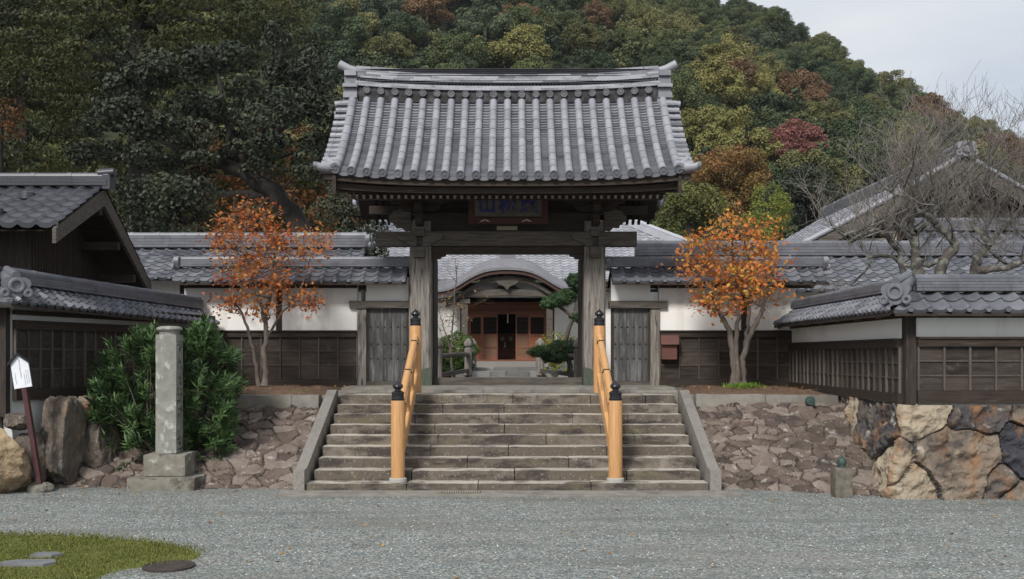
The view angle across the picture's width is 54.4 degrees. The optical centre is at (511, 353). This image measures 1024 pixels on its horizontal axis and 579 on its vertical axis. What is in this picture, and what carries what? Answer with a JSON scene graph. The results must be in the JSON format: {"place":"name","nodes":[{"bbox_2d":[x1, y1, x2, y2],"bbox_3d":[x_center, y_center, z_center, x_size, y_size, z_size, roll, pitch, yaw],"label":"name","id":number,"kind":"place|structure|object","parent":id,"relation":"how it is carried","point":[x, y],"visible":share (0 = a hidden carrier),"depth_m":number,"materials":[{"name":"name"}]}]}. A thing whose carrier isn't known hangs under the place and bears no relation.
{"place":"outdoors","nodes":[
{"label":"outdoors","id":0,"kind":"place"},
{"bbox_2d":[0,529,212,578],"bbox_3d":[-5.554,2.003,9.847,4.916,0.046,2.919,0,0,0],"label":"lawn grass","id":1,"kind":"structure","parent":0,"point":[81,541],"depth_m":10.06,"materials":[{"name":"plant"}]},
{"bbox_2d":[0,370,693,467],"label":"terrace ground","id":2,"kind":"structure","parent":0,"point":[340,394],"depth_m":18.61,"materials":[{"name":"stone"}]},
{"bbox_2d":[0,308,9,416],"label":"corner post","id":3,"kind":"object","parent":2,"relation":"on","point":[4,361],"visible":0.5,"depth_m":14.91,"materials":[{"name":"brown wood"}]},
{"bbox_2d":[0,78,30,172],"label":"maple tree","id":4,"kind":"object","parent":2,"relation":"on","point":[5,125],"visible":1,"depth_m":32.93,"materials":[{"name":"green plant"}]},
{"bbox_2d":[0,28,105,172],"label":"cedar tree","id":5,"kind":"object","parent":2,"relation":"on","point":[21,93],"visible":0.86,"depth_m":35.42,"materials":[{"name":"green plant"}]},
{"bbox_2d":[0,168,151,288],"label":"timber building","id":6,"kind":"structure","parent":2,"relation":"on","point":[69,224],"depth_m":16.87,"materials":[{"name":"tile"}]},
{"bbox_2d":[3,267,219,439],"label":"plastered wall","id":7,"kind":"structure","parent":2,"relation":"on","point":[61,326],"depth_m":16.31,"materials":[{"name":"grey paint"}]},
{"bbox_2d":[0,266,32,297],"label":"corner ridge tile","id":8,"kind":"object","parent":7,"relation":"on","point":[14,284],"visible":1,"depth_m":14.67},
{"bbox_2d":[0,0,328,231],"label":"cedar tree","id":9,"kind":"object","parent":2,"relation":"on","point":[136,15],"visible":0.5,"depth_m":39.00,"materials":[{"name":"green plant"}]},
{"bbox_2d":[112,169,227,231],"bbox_3d":[-9.941,-2.290,28.998,3.944,6.278,2.453,0,0,10],"label":"evergreen shrub","id":10,"kind":"object","parent":2,"relation":"on","point":[150,204],"visible":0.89,"depth_m":28.67,"materials":[{"name":"green plant"}]},
{"bbox_2d":[61,17,342,231],"bbox_3d":[-9.723,-5.103,32.168,9.569,12.073,5.725,0,0,0],"label":"evergreen oak","id":11,"kind":"object","parent":2,"relation":"on","point":[256,147],"visible":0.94,"depth_m":31.50,"materials":[{"name":"green plant"}]},
{"bbox_2d":[35,130,371,231],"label":"evergreen tree","id":12,"kind":"object","parent":2,"relation":"on","point":[99,165],"visible":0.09,"depth_m":46.62,"materials":[{"name":"green plant"}]},
{"bbox_2d":[110,394,320,407],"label":"stone kerb","id":13,"kind":"structure","parent":2,"relation":"on","point":[294,400],"depth_m":17.12,"materials":[{"name":"stone"}]},
{"bbox_2d":[152,385,341,395],"bbox_3d":[-4.975,0.676,18.865,3.250,0.148,2.870,0,0,0],"label":"soil bed","id":14,"kind":"object","parent":2,"relation":"on","point":[321,390],"visible":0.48,"depth_m":17.93,"materials":[{"name":"brown soil"}]},
{"bbox_2d":[197,188,342,387],"bbox_3d":[-4.628,-1.246,18.994,3.126,3.785,2.899,0,0,0],"label":"maple tree","id":15,"kind":"object","parent":14,"relation":"on","point":[275,243],"visible":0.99,"depth_m":18.82,"materials":[{"name":"orange plant"}]},
{"bbox_2d":[127,232,373,293],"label":"corridor building","id":16,"kind":"structure","parent":2,"relation":"on","point":[157,252],"depth_m":24.15,"materials":[{"name":"tile"}]},
{"bbox_2d":[169,124,362,231],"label":"russet tree","id":17,"kind":"object","parent":2,"relation":"on","point":[239,181],"visible":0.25,"depth_m":41.86,"materials":[{"name":"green plant"}]},
{"bbox_2d":[171,256,409,387],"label":"plastered wall","id":18,"kind":"structure","parent":2,"relation":"on","point":[320,347],"depth_m":20.49,"materials":[{"name":"white paint"}]},
{"bbox_2d":[349,277,409,384],"bbox_3d":[-2.715,-0.450,20.570,1.250,2.260,0.260,0,0,0],"label":"side door","id":19,"kind":"structure","parent":18,"relation":"attached to","point":[383,328],"depth_m":20.55,"materials":[{"name":"grey wood"}]},
{"bbox_2d":[369,309,405,380],"bbox_3d":[-2.566,-0.185,20.563,0.866,1.500,0.074,0,0,0],"label":"door leaf","id":20,"kind":"structure","parent":19,"relation":"in","point":[387,327],"depth_m":20.55,"materials":[{"name":"grey wood"}]},
{"bbox_2d":[310,181,389,300],"bbox_3d":[-4.303,-1.968,27.310,2.396,5.631,1.318,0,0,17],"label":"evergreen shrub","id":21,"kind":"object","parent":2,"relation":"on","point":[347,216],"visible":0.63,"depth_m":27.12,"materials":[{"name":"green plant"}]},
{"bbox_2d":[438,338,476,376],"bbox_3d":[-1.499,0.090,29.240,0.459,1.220,6.790,0,0,6],"label":"path railing","id":22,"kind":"object","parent":2,"relation":"on","point":[466,354],"visible":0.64,"depth_m":28.95,"materials":[{"name":"grey stone"}]},
{"bbox_2d":[440,330,480,376],"bbox_3d":[-1.844,0.094,30.996,1.797,1.676,1.420,0,0,0],"label":"azalea shrub","id":23,"kind":"object","parent":2,"relation":"on","point":[458,363],"visible":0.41,"depth_m":30.62,"materials":[{"name":"green plant"}]},
{"bbox_2d":[438,255,492,376],"bbox_3d":[-1.450,-1.014,27.955,1.852,3.472,2.413,0,0,0],"label":"sapling","id":24,"kind":"object","parent":2,"relation":"on","point":[451,331],"visible":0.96,"depth_m":27.97,"materials":[{"name":"green plant"}]},
{"bbox_2d":[438,255,575,366],"bbox_3d":[-0.180,-1.745,38.900,5.500,4.850,6.200,0,0,0],"label":"entrance porch","id":25,"kind":"object","parent":2,"relation":"on","point":[530,321],"visible":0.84,"depth_m":37.95,"materials":[{"name":"grey wood"}]},
{"bbox_2d":[482,314,497,359],"bbox_3d":[-0.840,-0.647,38.000,0.600,1.735,0.060,0,0,0],"label":"sliding door","id":26,"kind":"structure","parent":25,"relation":"in","point":[489,322],"depth_m":37.98,"materials":[{"name":"red wood"}]},
{"bbox_2d":[516,314,528,359],"bbox_3d":[0.400,-0.647,38.000,0.520,1.735,0.060,0,0,0],"label":"sliding door","id":27,"kind":"structure","parent":25,"relation":"in","point":[522,320],"depth_m":37.98,"materials":[{"name":"red wood"}]},
{"bbox_2d":[529,314,544,359],"bbox_3d":[0.960,-0.647,38.000,0.600,1.735,0.060,0,0,0],"label":"sliding door","id":28,"kind":"structure","parent":25,"relation":"in","point":[536,321],"depth_m":37.98,"materials":[{"name":"red wood"}]},
{"bbox_2d":[352,220,692,369],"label":"hall","id":29,"kind":"structure","parent":2,"relation":"on","point":[561,266],"depth_m":41.26,"materials":[{"name":"tile"}]},
{"bbox_2d":[525,272,577,376],"bbox_3d":[1.351,-0.722,26.959,1.988,3.036,1.076,0,0,-25],"label":"clipped pine","id":30,"kind":"object","parent":2,"relation":"on","point":[551,301],"visible":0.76,"depth_m":26.79,"materials":[{"name":"green plant"}]},
{"bbox_2d":[535,337,577,376],"bbox_3d":[1.131,0.090,29.228,0.596,1.220,6.810,0,0,-7],"label":"path railing","id":31,"kind":"object","parent":2,"relation":"on","point":[541,370],"visible":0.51,"depth_m":27.67,"materials":[{"name":"grey stone"}]},
{"bbox_2d":[652,182,733,240],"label":"olive tree","id":32,"kind":"object","parent":2,"relation":"on","point":[688,199],"visible":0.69,"depth_m":59.38,"materials":[{"name":"green plant"}]},
{"bbox_2d":[605,256,830,389],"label":"plastered wall","id":33,"kind":"structure","parent":2,"relation":"on","point":[703,355],"depth_m":20.49,"materials":[{"name":"white paint"}]},
{"bbox_2d":[608,278,666,384],"bbox_3d":[2.595,-0.450,20.570,1.190,2.260,0.260,0,0,0],"label":"side door","id":34,"kind":"structure","parent":33,"relation":"attached to","point":[635,319],"depth_m":20.55,"materials":[{"name":"grey wood"}]},
{"bbox_2d":[613,309,647,380],"bbox_3d":[2.444,-0.185,20.563,0.806,1.500,0.074,0,0,0],"label":"door leaf","id":35,"kind":"structure","parent":34,"relation":"in","point":[630,326],"depth_m":20.55,"materials":[{"name":"grey wood"}]},
{"bbox_2d":[677,385,824,394],"bbox_3d":[4.450,0.678,18.865,2.400,0.145,2.870,0,0,0],"label":"soil bed","id":36,"kind":"object","parent":2,"relation":"on","point":[775,390],"visible":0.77,"depth_m":17.81,"materials":[{"name":"brown soil"}]},
{"bbox_2d":[656,201,803,384],"bbox_3d":[4.189,-1.175,19.088,2.558,3.649,3.450,0,0,27],"label":"ornamental tree","id":37,"kind":"object","parent":36,"relation":"on","point":[737,361],"visible":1,"depth_m":18.91,"materials":[{"name":"orange plant"}]},
{"bbox_2d":[693,394,838,406],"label":"stone kerb","id":38,"kind":"structure","parent":2,"relation":"on","point":[707,400],"depth_m":17.12,"materials":[{"name":"stone"}]},
{"bbox_2d":[743,181,794,240],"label":"lime tree","id":39,"kind":"object","parent":2,"relation":"on","point":[780,204],"visible":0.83,"depth_m":51.15,"materials":[{"name":"green plant"}]},
{"bbox_2d":[634,240,1023,300],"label":"corridor building","id":40,"kind":"structure","parent":2,"relation":"on","point":[849,266],"depth_m":24.15,"materials":[{"name":"tile"}]},
{"bbox_2d":[773,279,914,406],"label":"plastered wall","id":41,"kind":"structure","parent":2,"relation":"on","point":[847,342],"depth_m":16.54,"materials":[{"name":"white paint"}]},
{"bbox_2d":[879,271,914,304],"bbox_3d":[5.527,-0.941,14.181,0.444,0.508,0.616,0,0,35],"label":"corner ridge tile","id":42,"kind":"object","parent":41,"relation":"on","point":[897,290],"visible":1,"depth_m":13.97,"materials":[{"name":"ceramic"}]},
{"bbox_2d":[784,141,1023,240],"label":"gabled hall","id":43,"kind":"structure","parent":2,"relation":"on","point":[813,231],"depth_m":32.35,"materials":[{"name":"grey tile"}]},
{"bbox_2d":[790,61,1023,295],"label":"bare tree","id":44,"kind":"object","parent":2,"relation":"on","point":[933,209],"visible":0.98,"depth_m":17.12,"materials":[{"name":"grey plant"}]},
{"bbox_2d":[897,218,1023,240],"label":"corridor building","id":45,"kind":"structure","parent":2,"relation":"on","point":[955,232],"depth_m":28.35,"materials":[{"name":"tile"}]},
{"bbox_2d":[911,88,1023,292],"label":"bare tree","id":46,"kind":"object","parent":2,"relation":"on","point":[976,267],"visible":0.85,"depth_m":17.69,"materials":[{"name":"grey plant"}]},
{"bbox_2d":[0,2,952,282],"bbox_3d":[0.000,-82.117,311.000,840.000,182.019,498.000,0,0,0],"label":"wooded hill","id":47,"kind":"structure","parent":0,"point":[444,30],"depth_m":165.46,"materials":[{"name":"plant"}]},
{"bbox_2d":[265,27,352,78],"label":"hill tree","id":48,"kind":"object","parent":47,"relation":"on","point":[337,52],"visible":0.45,"depth_m":150.37,"materials":[{"name":"plant"}]},
{"bbox_2d":[295,3,370,56],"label":"hill tree","id":49,"kind":"object","parent":47,"relation":"on","point":[356,32],"visible":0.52,"depth_m":163.30,"materials":[{"name":"plant"}]},
{"bbox_2d":[311,0,379,37],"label":"hill tree","id":50,"kind":"object","parent":47,"relation":"on","point":[354,7],"visible":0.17,"depth_m":173.62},
{"bbox_2d":[359,31,418,58],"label":"hill tree","id":51,"kind":"object","parent":47,"relation":"on","point":[400,42],"visible":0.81,"depth_m":162.00,"materials":[{"name":"plant"}]},
{"bbox_2d":[375,11,433,47],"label":"hill tree","id":52,"kind":"object","parent":47,"relation":"on","point":[403,22],"visible":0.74,"depth_m":171.75,"materials":[{"name":"plant"}]},
{"bbox_2d":[399,0,455,29],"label":"hill tree","id":53,"kind":"object","parent":47,"relation":"on","point":[419,7],"visible":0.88,"depth_m":187.06,"materials":[{"name":"plant"}]},
{"bbox_2d":[424,31,493,68],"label":"hill tree","id":54,"kind":"object","parent":47,"relation":"on","point":[467,44],"visible":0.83,"depth_m":162.99,"materials":[{"name":"plant"}]},
{"bbox_2d":[453,6,513,40],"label":"hill tree","id":55,"kind":"object","parent":47,"relation":"on","point":[474,21],"visible":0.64,"depth_m":179.86,"materials":[{"name":"plant"}]},
{"bbox_2d":[0,0,1017,240],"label":"hillside thicket","id":56,"kind":"object","parent":47,"relation":"on","point":[781,107],"visible":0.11,"depth_m":163.31,"materials":[{"name":"green plant"}]},
{"bbox_2d":[486,22,552,67],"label":"hill tree","id":57,"kind":"object","parent":47,"relation":"on","point":[507,46],"visible":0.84,"depth_m":165.37,"materials":[{"name":"plant"}]},
{"bbox_2d":[490,4,563,49],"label":"hill tree","id":58,"kind":"object","parent":47,"relation":"on","point":[523,14],"visible":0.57,"depth_m":177.94,"materials":[{"name":"plant"}]},
{"bbox_2d":[555,21,606,55],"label":"hill tree","id":59,"kind":"object","parent":47,"relation":"on","point":[592,36],"visible":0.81,"depth_m":180.12,"materials":[{"name":"plant"}]},
{"bbox_2d":[576,0,615,29],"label":"hill tree","id":60,"kind":"object","parent":47,"relation":"on","point":[599,11],"visible":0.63,"depth_m":196.86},
{"bbox_2d":[587,0,635,27],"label":"hill tree","id":61,"kind":"object","parent":47,"relation":"on","point":[618,7],"visible":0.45,"depth_m":205.80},
{"bbox_2d":[625,3,674,34],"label":"hill tree","id":62,"kind":"object","parent":47,"relation":"on","point":[651,14],"visible":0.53,"depth_m":204.56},
{"bbox_2d":[634,28,689,56],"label":"hill tree","id":63,"kind":"object","parent":47,"relation":"on","point":[660,35],"visible":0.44,"depth_m":186.75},
{"bbox_2d":[640,40,703,66],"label":"hill tree","id":64,"kind":"object","parent":47,"relation":"on","point":[685,56],"visible":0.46,"depth_m":178.35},
{"bbox_2d":[655,11,710,39],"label":"hill tree","id":65,"kind":"object","parent":47,"relation":"on","point":[683,25],"visible":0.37,"depth_m":216.11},
{"bbox_2d":[670,69,709,110],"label":"hill tree","id":66,"kind":"object","parent":47,"relation":"on","point":[687,91],"visible":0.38,"depth_m":150.29,"materials":[{"name":"plant"}]},
{"bbox_2d":[680,104,751,145],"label":"hill tree","id":67,"kind":"object","parent":47,"relation":"on","point":[705,115],"visible":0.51,"depth_m":140.78,"materials":[{"name":"plant"}]},
{"bbox_2d":[683,56,749,109],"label":"hill tree","id":68,"kind":"object","parent":47,"relation":"on","point":[727,79],"visible":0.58,"depth_m":160.93,"materials":[{"name":"plant"}]},
{"bbox_2d":[695,55,760,91],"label":"hill tree","id":69,"kind":"object","parent":47,"relation":"on","point":[743,65],"visible":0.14,"depth_m":171.07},
{"bbox_2d":[685,144,773,240],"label":"orange tree","id":70,"kind":"object","parent":47,"relation":"on","point":[752,170],"visible":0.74,"depth_m":83.28,"materials":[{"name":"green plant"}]},
{"bbox_2d":[690,104,784,163],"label":"hill tree","id":71,"kind":"object","parent":47,"relation":"on","point":[717,135],"visible":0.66,"depth_m":132.79,"materials":[{"name":"plant"}]},
{"bbox_2d":[743,64,783,103],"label":"hill tree","id":72,"kind":"object","parent":47,"relation":"on","point":[765,79],"visible":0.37,"depth_m":172.31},
{"bbox_2d":[744,44,787,79],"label":"hill tree","id":73,"kind":"object","parent":47,"relation":"on","point":[765,59],"visible":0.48,"depth_m":195.42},
{"bbox_2d":[735,128,807,162],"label":"hill tree","id":74,"kind":"object","parent":47,"relation":"on","point":[788,145],"visible":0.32,"depth_m":135.27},
{"bbox_2d":[772,117,828,151],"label":"hill tree","id":75,"kind":"object","parent":47,"relation":"on","point":[796,129],"visible":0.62,"depth_m":137.74,"materials":[{"name":"plant"}]},
{"bbox_2d":[759,162,846,229],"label":"evergreen tree","id":76,"kind":"object","parent":47,"relation":"on","point":[800,200],"visible":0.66,"depth_m":73.65,"materials":[{"name":"green plant"}]},
{"bbox_2d":[774,67,832,110],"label":"hill tree","id":77,"kind":"object","parent":47,"relation":"on","point":[805,79],"visible":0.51,"depth_m":185.50,"materials":[{"name":"plant"}]},
{"bbox_2d":[768,148,867,197],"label":"hill tree","id":78,"kind":"object","parent":47,"relation":"on","point":[796,157],"visible":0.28,"depth_m":118.74,"materials":[{"name":"plant"}]},
{"bbox_2d":[789,98,859,124],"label":"hill tree","id":79,"kind":"object","parent":47,"relation":"on","point":[815,108],"visible":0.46,"depth_m":156.43,"materials":[{"name":"plant"}]},
{"bbox_2d":[842,66,879,95],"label":"hill tree","id":80,"kind":"object","parent":47,"relation":"on","point":[868,82],"visible":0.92,"depth_m":237.03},
{"bbox_2d":[827,105,898,155],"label":"hill tree","id":81,"kind":"object","parent":47,"relation":"on","point":[846,126],"visible":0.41,"depth_m":145.18,"materials":[{"name":"plant"}]},
{"bbox_2d":[838,140,898,185],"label":"hill tree","id":82,"kind":"object","parent":47,"relation":"on","point":[848,158],"visible":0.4,"depth_m":131.11,"materials":[{"name":"plant"}]},
{"bbox_2d":[874,82,910,109],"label":"hill tree","id":83,"kind":"object","parent":47,"relation":"on","point":[886,89],"visible":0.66,"depth_m":227.48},
{"bbox_2d":[456,361,555,376],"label":"porch steps","id":84,"kind":"structure","parent":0,"point":[505,369],"depth_m":32.00,"materials":[{"name":"stone"}]},
{"bbox_2d":[498,334,515,358],"bbox_3d":[-0.180,-0.295,39.500,0.840,1.030,0.600,0,0,0],"label":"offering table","id":85,"kind":"object","parent":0,"point":[508,351],"visible":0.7,"depth_m":39.73,"materials":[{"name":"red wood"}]},
{"bbox_2d":[338,385,677,392],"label":"entrance paving","id":86,"kind":"structure","parent":0,"point":[514,389],"depth_m":19.30,"materials":[{"name":"stone"}]},
{"bbox_2d":[313,60,700,385],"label":"temple gate","id":87,"kind":"structure","parent":86,"relation":"on","point":[422,157],"depth_m":20.15,"materials":[{"name":"grey tile"}]},
{"bbox_2d":[433,260,437,377],"bbox_3d":[-1.670,-0.760,21.475,0.060,2.600,1.150,0,0,0],"label":"door leaf","id":88,"kind":"structure","parent":87,"relation":"in","point":[435,264],"depth_m":21.35,"materials":[{"name":"grey wood"}]},
{"bbox_2d":[468,200,547,223],"bbox_3d":[-0.075,-2.967,19.938,1.590,0.723,0.271,0,0,0],"label":"name plaque","id":89,"kind":"object","parent":87,"relation":"attached to","point":[508,211],"visible":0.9,"depth_m":19.95,"materials":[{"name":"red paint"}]},
{"bbox_2d":[578,260,582,376],"bbox_3d":[1.490,-0.760,21.475,0.060,2.600,1.150,0,0,0],"label":"door leaf","id":90,"kind":"structure","parent":87,"relation":"in","point":[580,264],"depth_m":21.22,"materials":[{"name":"grey wood"}]},
{"bbox_2d":[0,468,1023,578],"bbox_3d":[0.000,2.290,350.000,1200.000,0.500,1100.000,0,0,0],"label":"gravel ground","id":91,"kind":"structure","parent":0,"point":[806,525],"depth_m":11.31,"materials":[{"name":"gravel"}]},
{"bbox_2d":[0,428,31,493],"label":"boulder","id":92,"kind":"object","parent":91,"relation":"on","point":[15,471],"visible":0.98,"depth_m":14.45,"materials":[{"name":"stone"}]},
{"bbox_2d":[14,433,47,483],"bbox_3d":[-7.296,1.615,15.148,0.448,0.847,0.553,0,0,0],"label":"boulder","id":93,"kind":"object","parent":91,"relation":"on","point":[22,440],"visible":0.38,"depth_m":15.05,"materials":[{"name":"grey stone"}]},
{"bbox_2d":[27,482,53,492],"bbox_3d":[-6.983,2.001,14.740,0.370,0.205,0.263,0,0,0],"label":"footing stone","id":94,"kind":"object","parent":91,"relation":"on","point":[34,487],"visible":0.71,"depth_m":14.64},
{"bbox_2d":[7,352,42,483],"bbox_3d":[-7.184,0.952,14.695,0.476,1.946,0.120,0,0,0],"label":"notice board","id":95,"kind":"object","parent":94,"relation":"on","point":[18,363],"visible":1,"depth_m":14.69,"materials":[{"name":"white paint"}]},
{"bbox_2d":[40,395,86,484],"bbox_3d":[-6.976,1.384,15.441,0.615,1.493,0.732,0,0,0],"label":"boulder","id":96,"kind":"object","parent":91,"relation":"on","point":[63,426],"visible":0.92,"depth_m":15.26,"materials":[{"name":"brown stone"}]},
{"bbox_2d":[81,417,124,467],"bbox_3d":[-6.579,1.584,16.001,0.576,1.180,0.836,0,0,0],"label":"boulder","id":97,"kind":"object","parent":91,"relation":"on","point":[98,453],"visible":0.41,"depth_m":15.67,"materials":[{"name":"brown stone"}]},
{"bbox_2d":[82,309,248,470],"bbox_3d":[-5.630,0.703,16.048,2.904,2.852,1.576,0,0,0],"label":"oleander bush","id":98,"kind":"object","parent":91,"relation":"on","point":[204,343],"visible":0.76,"depth_m":15.77,"materials":[{"name":"green plant"}]},
{"bbox_2d":[127,326,206,490],"bbox_3d":[-5.240,0.819,15.344,1.034,2.497,1.020,0,0,0],"label":"stone monument","id":99,"kind":"object","parent":91,"relation":"on","point":[169,464],"visible":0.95,"depth_m":15.16,"materials":[{"name":"grey"}]},
{"bbox_2d":[142,560,194,572],"bbox_3d":[-3.280,2.027,9.520,0.480,0.026,0.477,0,0,0],"label":"manhole cover","id":100,"kind":"object","parent":91,"relation":"on","point":[166,566],"visible":0.98,"depth_m":9.44,"materials":[{"name":"stone"}]},
{"bbox_2d":[45,403,320,488],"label":"rubble retaining wall","id":101,"kind":"structure","parent":91,"relation":"on","point":[270,441],"depth_m":15.81,"materials":[{"name":"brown stone"}]},
{"bbox_2d":[293,390,720,489],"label":"stone staircase","id":102,"kind":"structure","parent":91,"relation":"on","point":[665,444],"depth_m":15.97,"materials":[{"name":"stone"}]},
{"bbox_2d":[389,309,420,482],"bbox_3d":[-1.715,0.558,16.329,0.270,2.724,2.988,0,0,0],"label":"wooden handrail","id":103,"kind":"object","parent":102,"relation":"on","point":[408,388],"visible":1,"depth_m":15.67,"materials":[{"name":"wood"}]},
{"bbox_2d":[594,309,623,482],"bbox_3d":[1.555,0.558,16.329,0.270,2.724,2.988,0,0,0],"label":"wooden handrail","id":104,"kind":"object","parent":102,"relation":"on","point":[607,391],"visible":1,"depth_m":15.69,"materials":[{"name":"wood"}]},
{"bbox_2d":[274,490,742,496],"bbox_3d":[-0.050,2.029,14.467,6.700,0.018,0.535,0,0,0],"label":"stair apron","id":105,"kind":"object","parent":91,"relation":"on","point":[513,493],"visible":1,"depth_m":14.41,"materials":[{"name":"stone"}]},
{"bbox_2d":[694,402,878,495],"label":"rubble retaining wall","id":106,"kind":"structure","parent":91,"relation":"on","point":[789,447],"depth_m":15.81,"materials":[{"name":"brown stone"}]},
{"bbox_2d":[830,455,852,497],"bbox_3d":[4.705,1.752,14.220,0.255,0.635,0.244,0,0,0],"label":"lamp bollard","id":107,"kind":"object","parent":91,"relation":"on","point":[841,478],"visible":0.94,"depth_m":14.10,"materials":[{"name":"stone"}]},
{"bbox_2d":[838,396,1023,499],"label":"boulder retaining wall","id":108,"kind":"structure","parent":91,"relation":"on","point":[955,452],"depth_m":14.09,"materials":[{"name":"stone"}]},
{"bbox_2d":[902,316,915,404],"bbox_3d":[5.690,0.025,14.280,0.140,1.410,0.160,0,0,0],"label":"corner post","id":109,"kind":"object","parent":108,"relation":"on","point":[909,355],"visible":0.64,"depth_m":14.20,"materials":[{"name":"brown wood"}]},
{"bbox_2d":[894,274,1023,405],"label":"plastered wall","id":110,"kind":"structure","parent":108,"relation":"on","point":[970,345],"depth_m":14.21,"materials":[{"name":"white paint"}]},
{"bbox_2d":[718,0,1023,138],"label":"sky","id":111,"kind":"structure","parent":0,"point":[928,38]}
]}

